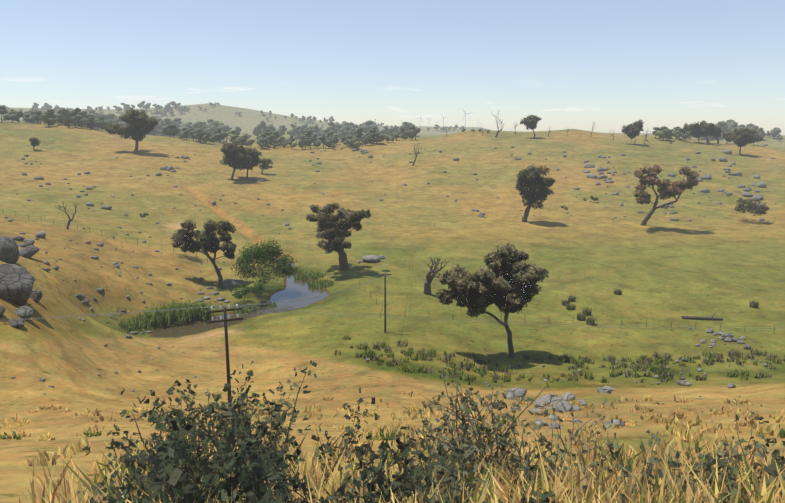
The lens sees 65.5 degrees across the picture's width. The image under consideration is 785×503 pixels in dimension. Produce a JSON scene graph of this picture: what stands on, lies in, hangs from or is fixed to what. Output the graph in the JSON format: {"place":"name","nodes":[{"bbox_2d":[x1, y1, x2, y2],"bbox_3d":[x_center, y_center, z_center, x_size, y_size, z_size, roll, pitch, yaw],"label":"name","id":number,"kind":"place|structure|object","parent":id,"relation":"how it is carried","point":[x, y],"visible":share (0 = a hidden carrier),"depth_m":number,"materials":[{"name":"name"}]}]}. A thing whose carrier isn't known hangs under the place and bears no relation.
{"place":"outdoors","nodes":[
{"label":"outdoors","id":0,"kind":"place"},
{"bbox_2d":[153,259,328,337],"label":"pond water","id":1,"kind":"structure","parent":0,"point":[297,289],"depth_m":99.83,"materials":[{"name":"blue liquid"}]},
{"bbox_2d":[0,103,784,502],"bbox_3d":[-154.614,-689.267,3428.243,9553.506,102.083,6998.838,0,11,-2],"label":"grassy hillside","id":2,"kind":"structure","parent":0,"point":[724,261],"depth_m":111.26,"materials":[{"name":"green plant"}]},
{"bbox_2d":[57,111,671,294],"bbox_3d":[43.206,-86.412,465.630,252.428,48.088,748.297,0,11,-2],"label":"dead trees","id":3,"kind":"object","parent":2,"relation":"on","point":[427,284],"visible":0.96,"depth_m":127.66,"materials":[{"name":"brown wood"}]},
{"bbox_2d":[0,236,735,428],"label":"rocks","id":4,"kind":"object","parent":2,"relation":"on","point":[16,284],"visible":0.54,"depth_m":58.46,"materials":[{"name":"stone"}]},
{"bbox_2d":[1,107,769,149],"bbox_3d":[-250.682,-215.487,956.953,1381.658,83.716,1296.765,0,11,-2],"label":"tree trunks","id":5,"kind":"object","parent":2,"relation":"on","point":[248,139],"visible":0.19,"depth_m":378.88,"materials":[{"name":"brown wood"}]},
{"bbox_2d":[2,209,774,411],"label":"timber pole","id":6,"kind":"object","parent":2,"relation":"on","point":[225,319],"visible":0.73,"depth_m":36.30,"materials":[{"name":"brown wood"}]},
{"bbox_2d":[211,304,238,320],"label":"insulators","id":7,"kind":"object","parent":6,"relation":"attached to","point":[228,315],"visible":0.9,"depth_m":35.54,"materials":[{"name":"white ceramic"}]},
{"bbox_2d":[8,171,784,330],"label":"power wires","id":8,"kind":"object","parent":6,"relation":"attached to","point":[245,305],"visible":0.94,"depth_m":35.32,"materials":[{"name":"grey metal"}]},
{"bbox_2d":[0,140,777,436],"bbox_3d":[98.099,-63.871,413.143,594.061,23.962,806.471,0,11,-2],"label":"rock","id":9,"kind":"object","parent":2,"relation":"on","point":[728,336],"visible":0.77,"depth_m":205.66,"materials":[{"name":"stone"}]},
{"bbox_2d":[0,101,782,147],"bbox_3d":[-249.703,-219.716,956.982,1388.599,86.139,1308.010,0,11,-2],"label":"tree crowns","id":10,"kind":"object","parent":2,"relation":"on","point":[366,132],"visible":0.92,"depth_m":412.65,"materials":[{"name":"green plant"}]},
{"bbox_2d":[0,390,784,502],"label":"grass tussocks","id":11,"kind":"object","parent":2,"relation":"on","point":[63,490],"depth_m":9.32,"materials":[{"name":"yellow plant"}]},
{"bbox_2d":[68,360,784,502],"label":"shrub","id":12,"kind":"object","parent":2,"relation":"on","point":[169,455],"depth_m":6.73,"materials":[{"name":"green plant"}]},
{"bbox_2d":[400,109,479,125],"bbox_3d":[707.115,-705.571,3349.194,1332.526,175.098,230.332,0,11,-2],"label":"wind turbines","id":13,"kind":"object","parent":2,"relation":"on","point":[445,117],"visible":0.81,"depth_m":3358.72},
{"bbox_2d":[118,267,784,382],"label":"reeds","id":14,"kind":"object","parent":2,"relation":"on","point":[157,318],"depth_m":73.47,"materials":[{"name":"green plant"}]},
{"bbox_2d":[0,0,784,134],"label":"sky","id":15,"kind":"structure","parent":0,"point":[607,65],"materials":[{"name":"blue"}]}
]}

